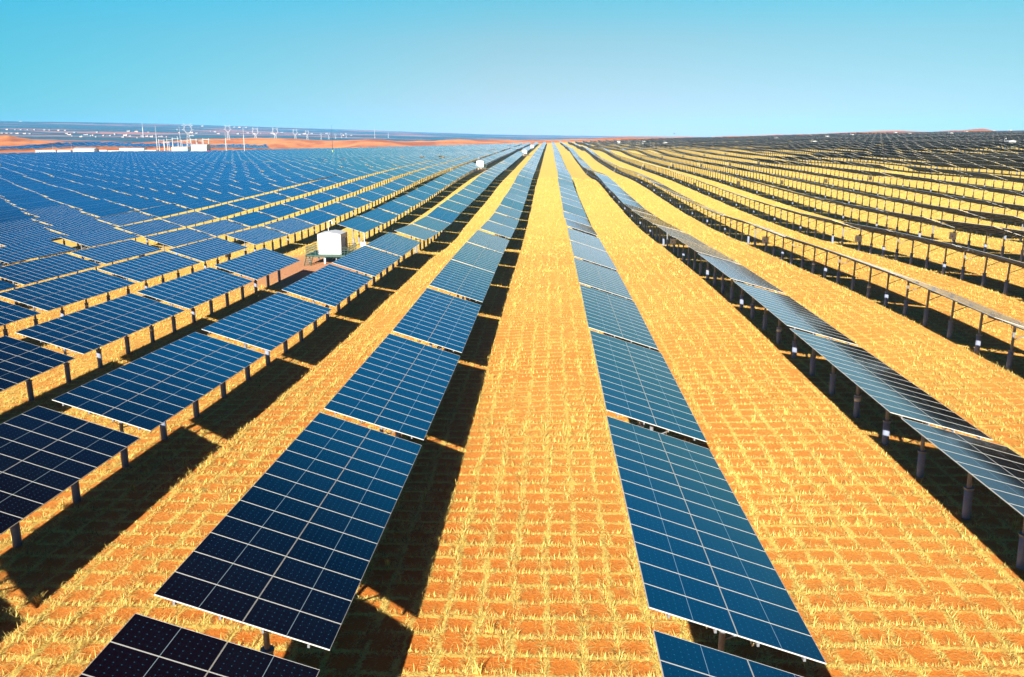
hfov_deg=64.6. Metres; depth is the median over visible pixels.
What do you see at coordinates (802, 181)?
solar table
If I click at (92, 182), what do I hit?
solar table
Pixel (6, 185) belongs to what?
solar table
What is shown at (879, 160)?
solar table
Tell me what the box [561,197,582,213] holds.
solar table
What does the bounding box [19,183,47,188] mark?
solar table
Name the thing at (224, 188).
solar table
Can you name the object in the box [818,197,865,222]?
solar table
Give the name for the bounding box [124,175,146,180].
solar table
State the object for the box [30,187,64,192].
solar table
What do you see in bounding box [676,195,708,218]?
solar table
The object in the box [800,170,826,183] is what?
solar table
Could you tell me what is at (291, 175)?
solar table
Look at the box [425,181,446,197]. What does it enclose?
solar table
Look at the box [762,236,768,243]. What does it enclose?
inverter box
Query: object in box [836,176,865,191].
solar table
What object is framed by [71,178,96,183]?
solar table
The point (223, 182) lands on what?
solar table
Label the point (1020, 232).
solar table
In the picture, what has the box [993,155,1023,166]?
solar table
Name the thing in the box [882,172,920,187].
solar table
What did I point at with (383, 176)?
solar table
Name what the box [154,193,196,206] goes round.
solar table
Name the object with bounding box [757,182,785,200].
solar table
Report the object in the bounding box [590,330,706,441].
solar table
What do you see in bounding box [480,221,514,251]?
solar table
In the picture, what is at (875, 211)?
solar table
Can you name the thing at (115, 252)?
solar table
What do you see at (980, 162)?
solar table
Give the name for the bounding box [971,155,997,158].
solar table
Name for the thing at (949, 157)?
solar table
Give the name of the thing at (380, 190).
solar table
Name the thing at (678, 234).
solar table
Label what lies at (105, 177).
solar table
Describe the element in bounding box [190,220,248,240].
solar table
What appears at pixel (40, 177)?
solar table
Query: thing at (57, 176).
solar table
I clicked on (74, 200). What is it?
solar table
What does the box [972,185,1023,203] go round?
solar table
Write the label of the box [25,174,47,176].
solar table
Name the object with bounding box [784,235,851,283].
solar table
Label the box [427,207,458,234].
solar table
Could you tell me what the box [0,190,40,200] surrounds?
solar table
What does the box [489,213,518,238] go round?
solar table
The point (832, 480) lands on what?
straw squares
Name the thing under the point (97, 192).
solar table
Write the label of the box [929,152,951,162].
solar table
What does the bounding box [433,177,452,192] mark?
solar table
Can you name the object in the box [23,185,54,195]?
solar table
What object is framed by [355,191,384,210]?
solar table
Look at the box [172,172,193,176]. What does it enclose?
solar table
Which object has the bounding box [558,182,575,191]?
solar table
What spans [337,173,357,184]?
solar table
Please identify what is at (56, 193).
solar table
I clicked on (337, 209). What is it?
solar table
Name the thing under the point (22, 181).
solar table
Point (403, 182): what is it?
solar table
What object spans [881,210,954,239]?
solar table
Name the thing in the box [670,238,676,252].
inverter box
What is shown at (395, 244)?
solar table
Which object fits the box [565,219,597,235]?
solar table
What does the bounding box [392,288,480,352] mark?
solar table
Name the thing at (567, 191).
solar table
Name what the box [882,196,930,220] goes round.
solar table
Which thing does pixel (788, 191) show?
solar table
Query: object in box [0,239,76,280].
solar table
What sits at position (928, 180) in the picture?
solar table
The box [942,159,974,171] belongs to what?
solar table
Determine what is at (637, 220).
solar table
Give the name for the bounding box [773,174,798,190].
solar table
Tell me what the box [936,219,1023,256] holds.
solar table
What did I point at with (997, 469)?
solar table
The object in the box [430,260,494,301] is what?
solar table
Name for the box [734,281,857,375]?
solar table
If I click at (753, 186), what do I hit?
solar table
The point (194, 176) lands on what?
solar table
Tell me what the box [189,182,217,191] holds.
solar table
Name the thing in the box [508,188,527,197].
solar table
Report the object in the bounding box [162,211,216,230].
solar table
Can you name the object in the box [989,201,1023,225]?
solar table
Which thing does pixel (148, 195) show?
solar table
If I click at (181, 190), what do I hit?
solar table
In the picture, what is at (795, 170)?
solar table
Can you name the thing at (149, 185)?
solar table
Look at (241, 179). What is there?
solar table
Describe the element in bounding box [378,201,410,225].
solar table
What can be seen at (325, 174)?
solar table
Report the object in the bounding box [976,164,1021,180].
solar table
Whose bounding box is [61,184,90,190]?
solar table
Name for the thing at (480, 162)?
equipment cabin
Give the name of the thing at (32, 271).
solar table
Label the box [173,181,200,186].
solar table
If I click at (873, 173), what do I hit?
solar table
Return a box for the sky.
[0,0,1023,136]
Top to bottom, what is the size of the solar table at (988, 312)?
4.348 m
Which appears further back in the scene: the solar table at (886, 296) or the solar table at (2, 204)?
the solar table at (2, 204)
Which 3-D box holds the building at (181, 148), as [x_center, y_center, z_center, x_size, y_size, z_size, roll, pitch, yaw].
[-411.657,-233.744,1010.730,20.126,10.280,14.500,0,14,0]
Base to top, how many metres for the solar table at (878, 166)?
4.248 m
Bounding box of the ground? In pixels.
[0,121,1023,676]
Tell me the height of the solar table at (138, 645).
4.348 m
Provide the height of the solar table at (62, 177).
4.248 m
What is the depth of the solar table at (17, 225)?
143.13 m
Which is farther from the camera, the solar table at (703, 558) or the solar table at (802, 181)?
the solar table at (802, 181)
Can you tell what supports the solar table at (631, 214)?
on the ground
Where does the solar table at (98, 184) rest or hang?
on the ground
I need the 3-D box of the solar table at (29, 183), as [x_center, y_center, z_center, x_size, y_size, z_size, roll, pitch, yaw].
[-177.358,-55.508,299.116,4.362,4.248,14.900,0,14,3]
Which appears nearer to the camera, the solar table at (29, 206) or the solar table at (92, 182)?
the solar table at (29, 206)
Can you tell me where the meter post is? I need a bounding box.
[360,233,365,246]
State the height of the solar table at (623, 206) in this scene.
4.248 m
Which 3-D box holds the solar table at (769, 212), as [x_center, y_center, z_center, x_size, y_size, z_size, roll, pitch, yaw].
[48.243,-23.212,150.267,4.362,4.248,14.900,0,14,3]
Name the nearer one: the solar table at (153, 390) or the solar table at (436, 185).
the solar table at (153, 390)
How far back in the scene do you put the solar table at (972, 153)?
312.48 m
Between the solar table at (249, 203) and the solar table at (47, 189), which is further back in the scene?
the solar table at (47, 189)
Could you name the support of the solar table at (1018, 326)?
on the ground
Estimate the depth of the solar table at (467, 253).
87.65 m
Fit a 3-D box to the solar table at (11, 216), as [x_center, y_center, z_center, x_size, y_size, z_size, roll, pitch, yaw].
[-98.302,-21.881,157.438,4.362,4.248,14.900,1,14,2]
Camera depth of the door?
112.57 m
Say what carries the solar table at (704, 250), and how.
on the ground
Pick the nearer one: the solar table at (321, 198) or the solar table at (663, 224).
the solar table at (663, 224)
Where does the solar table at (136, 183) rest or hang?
on the ground
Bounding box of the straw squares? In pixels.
[0,166,1023,676]
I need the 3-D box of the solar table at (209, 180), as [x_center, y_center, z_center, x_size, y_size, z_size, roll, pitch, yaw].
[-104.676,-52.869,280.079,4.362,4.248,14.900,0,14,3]
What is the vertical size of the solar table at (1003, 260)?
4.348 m
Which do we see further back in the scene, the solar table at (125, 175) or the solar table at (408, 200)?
the solar table at (125, 175)
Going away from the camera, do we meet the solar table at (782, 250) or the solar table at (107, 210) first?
the solar table at (782, 250)
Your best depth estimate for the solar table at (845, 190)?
178.73 m
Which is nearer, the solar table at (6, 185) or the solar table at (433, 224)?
the solar table at (433, 224)
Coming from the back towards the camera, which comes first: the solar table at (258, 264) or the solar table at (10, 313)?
the solar table at (258, 264)
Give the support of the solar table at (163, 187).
on the ground
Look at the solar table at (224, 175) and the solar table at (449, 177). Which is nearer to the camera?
the solar table at (449, 177)
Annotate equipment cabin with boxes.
[304,220,356,265]
[473,158,486,169]
[1002,138,1017,148]
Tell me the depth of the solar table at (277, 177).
277.71 m
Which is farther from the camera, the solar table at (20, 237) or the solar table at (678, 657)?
the solar table at (20, 237)
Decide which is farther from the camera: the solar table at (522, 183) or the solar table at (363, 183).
the solar table at (363, 183)
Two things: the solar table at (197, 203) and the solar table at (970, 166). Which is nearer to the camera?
the solar table at (197, 203)
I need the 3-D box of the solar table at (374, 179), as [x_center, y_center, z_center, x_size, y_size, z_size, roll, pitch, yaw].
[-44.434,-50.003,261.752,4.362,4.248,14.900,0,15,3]
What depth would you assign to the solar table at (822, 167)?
267.87 m
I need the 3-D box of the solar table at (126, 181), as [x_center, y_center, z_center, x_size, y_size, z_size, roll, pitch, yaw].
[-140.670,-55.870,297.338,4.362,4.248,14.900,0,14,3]
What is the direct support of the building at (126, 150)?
on the ground
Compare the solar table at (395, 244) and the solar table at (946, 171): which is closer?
the solar table at (395, 244)
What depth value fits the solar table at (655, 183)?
210.61 m
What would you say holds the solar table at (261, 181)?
on the ground
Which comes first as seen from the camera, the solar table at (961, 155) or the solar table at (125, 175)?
the solar table at (961, 155)
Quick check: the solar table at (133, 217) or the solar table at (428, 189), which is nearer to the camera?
the solar table at (133, 217)
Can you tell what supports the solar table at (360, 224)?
on the ground
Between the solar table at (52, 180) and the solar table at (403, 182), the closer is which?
the solar table at (403, 182)
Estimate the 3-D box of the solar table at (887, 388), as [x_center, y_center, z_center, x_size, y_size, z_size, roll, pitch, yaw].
[18.624,3.273,41.911,4.362,4.348,14.900,-2,14,3]
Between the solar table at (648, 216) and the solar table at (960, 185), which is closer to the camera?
the solar table at (648, 216)
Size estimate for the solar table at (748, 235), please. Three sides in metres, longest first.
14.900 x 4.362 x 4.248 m
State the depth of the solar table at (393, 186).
229.79 m
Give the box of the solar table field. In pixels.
[0,130,1023,265]
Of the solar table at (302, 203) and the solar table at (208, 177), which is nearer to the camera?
the solar table at (302, 203)
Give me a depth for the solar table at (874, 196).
162.57 m
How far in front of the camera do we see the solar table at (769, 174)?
238.96 m
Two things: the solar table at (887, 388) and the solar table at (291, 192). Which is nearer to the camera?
the solar table at (887, 388)
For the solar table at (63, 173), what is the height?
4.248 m
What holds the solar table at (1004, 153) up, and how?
on the ground
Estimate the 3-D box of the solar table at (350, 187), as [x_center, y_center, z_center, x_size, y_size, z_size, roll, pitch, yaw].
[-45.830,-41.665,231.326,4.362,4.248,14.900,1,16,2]
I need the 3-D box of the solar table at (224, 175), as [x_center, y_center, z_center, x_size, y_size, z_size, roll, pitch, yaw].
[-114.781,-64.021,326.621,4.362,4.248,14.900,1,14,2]
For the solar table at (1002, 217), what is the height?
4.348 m
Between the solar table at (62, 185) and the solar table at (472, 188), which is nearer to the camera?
the solar table at (472, 188)
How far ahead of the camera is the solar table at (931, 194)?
161.80 m
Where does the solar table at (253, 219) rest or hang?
on the ground
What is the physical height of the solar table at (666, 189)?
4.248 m
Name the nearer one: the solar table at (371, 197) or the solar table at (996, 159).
the solar table at (371, 197)
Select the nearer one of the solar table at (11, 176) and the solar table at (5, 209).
the solar table at (5, 209)
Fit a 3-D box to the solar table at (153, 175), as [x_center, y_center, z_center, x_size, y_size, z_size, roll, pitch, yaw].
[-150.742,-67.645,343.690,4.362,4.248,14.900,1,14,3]
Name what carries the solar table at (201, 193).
on the ground
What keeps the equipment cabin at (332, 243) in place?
on the ground
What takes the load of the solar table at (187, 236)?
on the ground
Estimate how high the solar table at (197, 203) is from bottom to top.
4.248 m
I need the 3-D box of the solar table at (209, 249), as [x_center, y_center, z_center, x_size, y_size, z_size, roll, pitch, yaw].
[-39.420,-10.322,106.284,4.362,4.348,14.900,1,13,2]
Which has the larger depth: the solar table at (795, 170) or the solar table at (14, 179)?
the solar table at (14, 179)
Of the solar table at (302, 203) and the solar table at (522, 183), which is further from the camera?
the solar table at (522, 183)
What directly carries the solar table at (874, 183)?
on the ground
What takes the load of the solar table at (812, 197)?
on the ground
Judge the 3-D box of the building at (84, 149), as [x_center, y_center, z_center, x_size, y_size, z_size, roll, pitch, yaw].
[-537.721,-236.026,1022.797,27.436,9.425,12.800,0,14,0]
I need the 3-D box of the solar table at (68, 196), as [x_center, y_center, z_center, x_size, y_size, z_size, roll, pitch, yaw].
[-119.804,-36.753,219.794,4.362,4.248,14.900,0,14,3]
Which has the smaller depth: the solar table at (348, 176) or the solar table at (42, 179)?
the solar table at (348, 176)
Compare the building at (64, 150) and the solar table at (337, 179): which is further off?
the building at (64, 150)
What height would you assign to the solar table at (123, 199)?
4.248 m
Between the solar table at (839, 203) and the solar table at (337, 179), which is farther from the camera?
the solar table at (337, 179)
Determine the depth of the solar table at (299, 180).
262.16 m
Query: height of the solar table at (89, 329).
4.348 m
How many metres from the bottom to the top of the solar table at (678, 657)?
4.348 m
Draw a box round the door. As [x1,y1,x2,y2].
[342,237,345,251]
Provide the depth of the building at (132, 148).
1037.91 m
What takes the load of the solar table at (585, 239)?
on the ground
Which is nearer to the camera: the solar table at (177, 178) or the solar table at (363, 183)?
the solar table at (363, 183)
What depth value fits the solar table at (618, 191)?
195.66 m
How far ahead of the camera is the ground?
43.06 m
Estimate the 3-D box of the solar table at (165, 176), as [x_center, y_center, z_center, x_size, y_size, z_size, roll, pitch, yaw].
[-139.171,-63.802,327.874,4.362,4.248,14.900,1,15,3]
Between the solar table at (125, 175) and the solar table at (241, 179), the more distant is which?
the solar table at (125, 175)
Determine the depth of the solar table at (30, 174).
379.96 m
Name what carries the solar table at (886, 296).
on the ground
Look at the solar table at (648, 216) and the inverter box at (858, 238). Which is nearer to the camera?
the inverter box at (858, 238)
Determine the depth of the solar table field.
484.49 m
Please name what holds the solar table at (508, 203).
on the ground
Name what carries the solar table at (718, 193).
on the ground
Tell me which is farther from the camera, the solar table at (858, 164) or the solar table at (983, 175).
the solar table at (858, 164)
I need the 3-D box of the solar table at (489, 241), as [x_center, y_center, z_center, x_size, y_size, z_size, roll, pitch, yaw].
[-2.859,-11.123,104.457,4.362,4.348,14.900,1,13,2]
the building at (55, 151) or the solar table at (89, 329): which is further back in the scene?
the building at (55, 151)
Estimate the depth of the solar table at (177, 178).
310.86 m
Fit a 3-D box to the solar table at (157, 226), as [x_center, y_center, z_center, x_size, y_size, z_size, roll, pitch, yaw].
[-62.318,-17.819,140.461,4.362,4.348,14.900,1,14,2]
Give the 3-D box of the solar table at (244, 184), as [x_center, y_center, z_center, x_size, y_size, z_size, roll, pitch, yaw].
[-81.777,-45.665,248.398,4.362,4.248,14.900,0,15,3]
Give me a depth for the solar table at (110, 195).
218.06 m
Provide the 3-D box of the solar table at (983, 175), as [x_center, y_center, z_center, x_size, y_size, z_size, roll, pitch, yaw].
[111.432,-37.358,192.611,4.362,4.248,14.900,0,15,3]
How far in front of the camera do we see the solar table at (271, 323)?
57.30 m
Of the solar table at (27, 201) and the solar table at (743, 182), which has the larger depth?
the solar table at (743, 182)
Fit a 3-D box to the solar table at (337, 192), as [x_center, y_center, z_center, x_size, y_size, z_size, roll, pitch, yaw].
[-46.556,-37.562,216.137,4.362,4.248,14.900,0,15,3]
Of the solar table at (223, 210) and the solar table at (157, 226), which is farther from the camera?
the solar table at (223, 210)
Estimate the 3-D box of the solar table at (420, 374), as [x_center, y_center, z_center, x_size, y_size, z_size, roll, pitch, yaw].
[-5.698,3.500,42.993,4.362,4.348,14.900,1,13,3]
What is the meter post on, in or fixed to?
on the ground
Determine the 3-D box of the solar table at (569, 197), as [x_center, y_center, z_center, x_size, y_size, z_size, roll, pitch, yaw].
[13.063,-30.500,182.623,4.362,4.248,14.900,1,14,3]
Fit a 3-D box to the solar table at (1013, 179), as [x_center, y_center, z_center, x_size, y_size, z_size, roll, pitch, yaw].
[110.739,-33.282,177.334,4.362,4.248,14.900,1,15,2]
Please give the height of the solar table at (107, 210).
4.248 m
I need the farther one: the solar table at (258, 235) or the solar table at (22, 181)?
the solar table at (22, 181)
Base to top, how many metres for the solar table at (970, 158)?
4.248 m
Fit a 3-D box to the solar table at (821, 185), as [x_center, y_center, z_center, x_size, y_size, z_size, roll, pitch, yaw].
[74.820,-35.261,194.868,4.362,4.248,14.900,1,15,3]
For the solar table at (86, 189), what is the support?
on the ground
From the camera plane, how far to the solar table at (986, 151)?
325.67 m
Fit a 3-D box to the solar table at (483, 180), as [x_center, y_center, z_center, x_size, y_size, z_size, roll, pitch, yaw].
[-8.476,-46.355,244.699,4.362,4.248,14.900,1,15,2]
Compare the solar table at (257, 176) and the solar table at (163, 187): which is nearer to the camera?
the solar table at (163, 187)
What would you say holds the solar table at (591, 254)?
on the ground
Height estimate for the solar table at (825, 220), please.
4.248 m
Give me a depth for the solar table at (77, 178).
328.65 m
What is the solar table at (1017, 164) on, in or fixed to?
on the ground
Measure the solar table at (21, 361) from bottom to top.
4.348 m
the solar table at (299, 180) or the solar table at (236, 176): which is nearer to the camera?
the solar table at (299, 180)
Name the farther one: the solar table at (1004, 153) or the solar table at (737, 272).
the solar table at (1004, 153)
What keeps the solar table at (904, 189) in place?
on the ground
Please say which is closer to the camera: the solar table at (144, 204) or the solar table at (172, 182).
the solar table at (144, 204)
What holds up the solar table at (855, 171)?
on the ground
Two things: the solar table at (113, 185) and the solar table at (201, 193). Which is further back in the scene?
the solar table at (113, 185)
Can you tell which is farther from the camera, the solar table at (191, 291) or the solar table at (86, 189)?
the solar table at (86, 189)
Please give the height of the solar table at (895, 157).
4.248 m
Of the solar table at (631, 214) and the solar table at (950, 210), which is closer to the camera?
the solar table at (950, 210)
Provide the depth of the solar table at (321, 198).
200.12 m
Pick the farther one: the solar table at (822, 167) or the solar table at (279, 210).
the solar table at (822, 167)
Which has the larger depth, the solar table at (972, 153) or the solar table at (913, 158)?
the solar table at (972, 153)
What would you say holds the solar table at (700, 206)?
on the ground
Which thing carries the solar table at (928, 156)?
on the ground
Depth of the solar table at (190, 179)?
294.76 m
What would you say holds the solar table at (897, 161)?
on the ground
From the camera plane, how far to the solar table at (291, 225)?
138.05 m
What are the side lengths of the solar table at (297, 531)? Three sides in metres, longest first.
14.900 x 4.362 x 4.348 m
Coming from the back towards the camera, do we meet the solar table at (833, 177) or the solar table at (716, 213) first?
the solar table at (833, 177)
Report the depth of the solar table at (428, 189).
213.94 m
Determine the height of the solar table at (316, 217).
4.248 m
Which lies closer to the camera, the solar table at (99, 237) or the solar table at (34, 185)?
the solar table at (99, 237)
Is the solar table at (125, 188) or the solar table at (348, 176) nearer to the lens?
the solar table at (125, 188)
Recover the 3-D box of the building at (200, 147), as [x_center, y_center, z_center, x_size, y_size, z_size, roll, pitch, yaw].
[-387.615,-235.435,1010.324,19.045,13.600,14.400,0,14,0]
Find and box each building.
[35,150,56,152]
[57,150,72,151]
[73,148,98,151]
[109,150,144,150]
[119,148,146,149]
[171,147,191,150]
[191,144,210,150]
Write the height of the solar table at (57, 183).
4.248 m
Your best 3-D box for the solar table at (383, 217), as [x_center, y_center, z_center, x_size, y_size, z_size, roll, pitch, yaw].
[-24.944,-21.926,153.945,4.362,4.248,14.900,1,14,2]
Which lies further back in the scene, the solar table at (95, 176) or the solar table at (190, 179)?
the solar table at (95, 176)
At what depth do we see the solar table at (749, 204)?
163.85 m
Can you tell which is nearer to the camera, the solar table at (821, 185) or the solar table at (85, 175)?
the solar table at (821, 185)
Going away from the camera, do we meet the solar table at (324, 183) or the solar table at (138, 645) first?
the solar table at (138, 645)
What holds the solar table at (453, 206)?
on the ground
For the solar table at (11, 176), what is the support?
on the ground
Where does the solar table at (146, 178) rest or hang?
on the ground
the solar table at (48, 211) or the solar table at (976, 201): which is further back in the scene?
the solar table at (48, 211)
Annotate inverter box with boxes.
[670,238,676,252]
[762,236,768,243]
[855,234,862,250]
[949,231,956,240]
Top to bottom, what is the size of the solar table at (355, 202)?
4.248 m
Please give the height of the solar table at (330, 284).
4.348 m
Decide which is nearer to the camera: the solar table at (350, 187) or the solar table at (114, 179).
the solar table at (350, 187)
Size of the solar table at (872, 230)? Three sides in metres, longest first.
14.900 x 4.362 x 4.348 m
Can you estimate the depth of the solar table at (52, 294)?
74.13 m
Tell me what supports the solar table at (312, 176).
on the ground
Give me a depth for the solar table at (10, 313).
65.77 m
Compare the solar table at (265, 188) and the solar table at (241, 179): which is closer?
the solar table at (265, 188)
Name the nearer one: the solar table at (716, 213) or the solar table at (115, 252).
the solar table at (115, 252)
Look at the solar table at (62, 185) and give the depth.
281.75 m
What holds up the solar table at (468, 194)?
on the ground
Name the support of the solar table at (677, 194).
on the ground
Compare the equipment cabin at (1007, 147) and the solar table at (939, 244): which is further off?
the equipment cabin at (1007, 147)
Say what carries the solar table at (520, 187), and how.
on the ground
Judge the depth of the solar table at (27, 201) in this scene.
203.56 m
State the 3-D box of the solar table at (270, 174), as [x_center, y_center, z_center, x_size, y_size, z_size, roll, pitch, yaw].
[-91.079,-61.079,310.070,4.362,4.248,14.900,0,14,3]
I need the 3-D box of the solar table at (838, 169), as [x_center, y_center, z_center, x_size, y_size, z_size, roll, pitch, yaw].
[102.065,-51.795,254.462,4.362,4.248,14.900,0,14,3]
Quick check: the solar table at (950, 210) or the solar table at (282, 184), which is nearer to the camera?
the solar table at (950, 210)
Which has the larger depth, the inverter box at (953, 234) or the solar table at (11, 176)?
the solar table at (11, 176)
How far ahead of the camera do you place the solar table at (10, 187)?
269.96 m
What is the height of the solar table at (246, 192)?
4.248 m
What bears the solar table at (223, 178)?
on the ground
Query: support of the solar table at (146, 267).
on the ground
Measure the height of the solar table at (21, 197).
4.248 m
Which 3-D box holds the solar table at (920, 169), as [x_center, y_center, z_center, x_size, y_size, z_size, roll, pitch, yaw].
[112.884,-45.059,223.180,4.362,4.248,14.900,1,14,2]
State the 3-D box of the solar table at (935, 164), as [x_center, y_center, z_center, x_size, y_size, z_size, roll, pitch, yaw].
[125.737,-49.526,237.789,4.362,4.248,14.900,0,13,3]
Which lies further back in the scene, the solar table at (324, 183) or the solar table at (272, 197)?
the solar table at (324, 183)
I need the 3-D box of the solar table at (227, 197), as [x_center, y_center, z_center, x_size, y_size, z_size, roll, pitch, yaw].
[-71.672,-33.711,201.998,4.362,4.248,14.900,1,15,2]
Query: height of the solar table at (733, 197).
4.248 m
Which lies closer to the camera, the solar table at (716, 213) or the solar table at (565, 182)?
the solar table at (716, 213)
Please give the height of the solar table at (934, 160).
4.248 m
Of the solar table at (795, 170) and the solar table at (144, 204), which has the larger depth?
the solar table at (795, 170)
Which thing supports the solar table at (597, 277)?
on the ground
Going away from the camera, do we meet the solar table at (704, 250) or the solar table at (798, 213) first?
the solar table at (704, 250)
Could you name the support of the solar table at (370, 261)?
on the ground
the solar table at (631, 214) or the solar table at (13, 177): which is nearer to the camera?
the solar table at (631, 214)
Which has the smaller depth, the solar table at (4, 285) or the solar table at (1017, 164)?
the solar table at (4, 285)
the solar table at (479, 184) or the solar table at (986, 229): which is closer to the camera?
the solar table at (986, 229)
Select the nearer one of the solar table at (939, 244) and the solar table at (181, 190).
the solar table at (939, 244)
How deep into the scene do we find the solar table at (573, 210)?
150.79 m
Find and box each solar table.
[0,175,26,177]
[0,184,21,187]
[0,186,20,188]
[0,188,32,196]
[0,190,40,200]
[0,193,47,209]
[0,202,17,207]
[0,206,24,213]
[0,211,36,222]
[0,219,49,233]
[0,228,64,246]
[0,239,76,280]
[0,253,100,304]
[0,269,135,325]
[0,280,18,290]
[0,300,40,335]
[0,336,74,400]
[0,406,139,547]
[1,176,25,178]
[4,178,33,180]
[6,197,58,214]
[8,179,42,185]
[12,201,69,213]
[13,181,41,189]
[15,293,184,382]
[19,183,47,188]
[22,205,80,225]
[23,173,50,175]
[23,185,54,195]
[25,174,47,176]
[28,176,51,184]
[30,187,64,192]
[31,211,97,234]
[34,177,59,180]
[38,189,79,196]
[40,179,67,182]
[45,193,87,207]
[45,219,116,245]
[46,181,74,186]
[49,172,73,175]
[52,332,264,467]
[53,174,72,178]
[53,183,82,188]
[55,197,97,208]
[58,175,80,182]
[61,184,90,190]
[61,228,139,258]
[63,176,87,181]
[66,199,114,214]
[69,186,103,198]
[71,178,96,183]
[71,239,161,275]
[79,174,99,177]
[79,204,135,222]
[79,613,319,676]
[80,180,105,188]
[80,189,117,197]
[86,174,106,177]
[88,182,115,191]
[91,192,129,200]
[94,176,118,180]
[95,211,155,230]
[97,251,200,294]
[99,183,128,194]
[103,177,128,182]
[105,195,144,212]
[108,185,142,193]
[112,179,136,182]
[114,174,136,178]
[117,219,181,244]
[119,198,167,215]
[123,181,148,186]
[123,188,154,198]
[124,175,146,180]
[135,177,157,181]
[136,182,163,188]
[136,190,171,201]
[137,267,252,331]
[138,204,189,222]
[143,228,213,254]
[144,173,163,182]
[145,178,168,183]
[150,184,178,192]
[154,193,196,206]
[154,412,421,654]
[155,174,176,179]
[159,180,183,185]
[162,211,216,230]
[165,186,197,193]
[166,176,186,186]
[169,237,247,272]
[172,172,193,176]
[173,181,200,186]
[174,198,219,213]
[178,177,200,181]
[183,189,219,200]
[185,174,203,178]
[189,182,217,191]
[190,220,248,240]
[193,178,217,183]
[198,175,217,179]
[198,204,245,221]
[202,292,331,379]
[204,192,242,205]
[207,185,239,192]
[210,179,237,185]
[213,176,233,180]
[214,248,299,299]
[215,173,232,177]
[227,226,287,254]
[228,198,269,214]
[229,181,258,188]
[229,188,262,200]
[229,212,277,229]
[230,174,249,181]
[230,176,252,181]
[246,174,267,178]
[248,178,275,184]
[250,183,281,200]
[253,193,288,208]
[258,204,300,228]
[262,172,282,175]
[263,217,315,247]
[265,175,289,184]
[270,180,297,193]
[276,188,307,201]
[280,172,301,180]
[282,198,319,218]
[282,264,372,330]
[285,176,312,184]
[293,183,322,196]
[294,210,336,236]
[301,174,324,182]
[303,192,335,209]
[311,179,336,192]
[314,171,335,176]
[317,203,354,226]
[322,188,351,203]
[324,334,459,439]
[325,176,347,188]
[332,246,400,296]
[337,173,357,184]
[337,183,363,198]
[338,196,370,217]
[338,216,381,245]
[351,179,375,193]
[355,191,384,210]
[360,208,398,234]
[363,175,384,189]
[366,232,420,273]
[369,186,395,204]
[373,173,392,185]
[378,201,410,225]
[382,182,405,198]
[392,178,414,193]
[392,195,421,216]
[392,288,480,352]
[394,224,437,255]
[401,175,421,188]
[406,190,431,209]
[413,216,449,245]
[416,185,439,203]
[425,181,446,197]
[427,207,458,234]
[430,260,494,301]
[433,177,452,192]
[439,200,466,221]
[440,174,457,187]
[448,194,473,215]
[452,242,502,272]
[457,189,479,208]
[464,184,484,202]
[467,230,508,270]
[470,180,488,196]
[475,176,491,188]
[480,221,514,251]
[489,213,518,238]
[495,205,521,218]
[500,197,523,211]
[505,192,525,202]
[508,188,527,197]
[511,183,528,192]
[514,179,530,187]
[558,178,573,186]
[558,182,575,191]
[559,187,577,196]
[560,191,580,202]
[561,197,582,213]
[562,203,586,218]
[563,211,590,230]
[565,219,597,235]
[567,228,605,261]
[570,240,616,288]
[574,258,632,299]
[580,284,657,348]
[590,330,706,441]
[603,182,623,199]
[607,416,825,663]
[608,187,629,205]
[612,191,635,212]
[618,197,645,220]
[625,204,654,228]
[632,210,665,237]
[641,216,683,247]
[651,181,671,198]
[653,630,801,676]
[656,225,708,264]
[658,185,681,204]
[667,190,693,210]
[675,237,739,285]
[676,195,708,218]
[689,201,724,227]
[697,180,713,197]
[698,253,783,318]
[704,208,742,236]
[708,184,727,202]
[720,188,750,209]
[721,214,773,246]
[730,175,752,190]
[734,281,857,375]
[736,194,765,216]
[743,178,762,195]
[749,223,802,263]
[753,199,786,225]
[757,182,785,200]
[759,171,783,185]
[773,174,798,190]
[773,186,801,207]
[773,205,821,234]
[784,167,808,179]
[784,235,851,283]
[788,177,816,194]
[790,328,992,477]
[794,192,833,214]
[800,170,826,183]
[801,213,859,245]
[807,181,839,199]
[809,164,832,173]
[815,172,847,187]
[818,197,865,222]
[824,166,849,176]
[826,185,863,204]
[829,250,931,314]
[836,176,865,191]
[841,168,871,179]
[843,222,912,260]
[844,203,899,229]
[846,161,873,174]
[852,191,898,210]
[856,179,894,196]
[861,170,892,183]
[862,163,890,176]
[865,157,891,169]
[881,183,926,201]
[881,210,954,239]
[882,154,905,165]
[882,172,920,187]
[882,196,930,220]
[883,159,911,171]
[889,230,984,279]
[895,274,1023,369]
[901,156,925,166]
[901,160,932,173]
[901,418,1023,569]
[904,166,940,179]
[906,175,949,192]
[912,189,961,212]
[915,154,942,161]
[918,203,982,231]
[919,157,950,168]
[924,162,959,175]
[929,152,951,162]
[930,168,970,182]
[934,155,962,164]
[936,179,986,198]
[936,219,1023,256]
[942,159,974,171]
[945,194,1008,220]
[949,154,973,156]
[949,163,987,177]
[955,156,987,160]
[958,245,1023,294]
[959,171,1005,187]
[961,209,1023,241]
[962,152,983,154]
[966,160,1003,173]
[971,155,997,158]
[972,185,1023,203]
[973,149,998,153]
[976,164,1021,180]
[980,157,1014,166]
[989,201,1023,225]
[992,174,1023,191]
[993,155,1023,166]
[994,151,1016,154]
[994,161,1023,175]
[999,227,1023,261]
[1005,321,1023,330]
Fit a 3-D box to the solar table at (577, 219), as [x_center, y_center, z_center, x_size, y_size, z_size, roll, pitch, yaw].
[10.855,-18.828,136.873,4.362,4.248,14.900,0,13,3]
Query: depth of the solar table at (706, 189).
209.61 m
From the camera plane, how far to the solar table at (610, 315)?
55.96 m
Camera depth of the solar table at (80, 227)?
139.91 m
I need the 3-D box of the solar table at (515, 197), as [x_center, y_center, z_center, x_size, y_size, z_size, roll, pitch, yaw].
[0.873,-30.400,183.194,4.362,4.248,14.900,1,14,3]

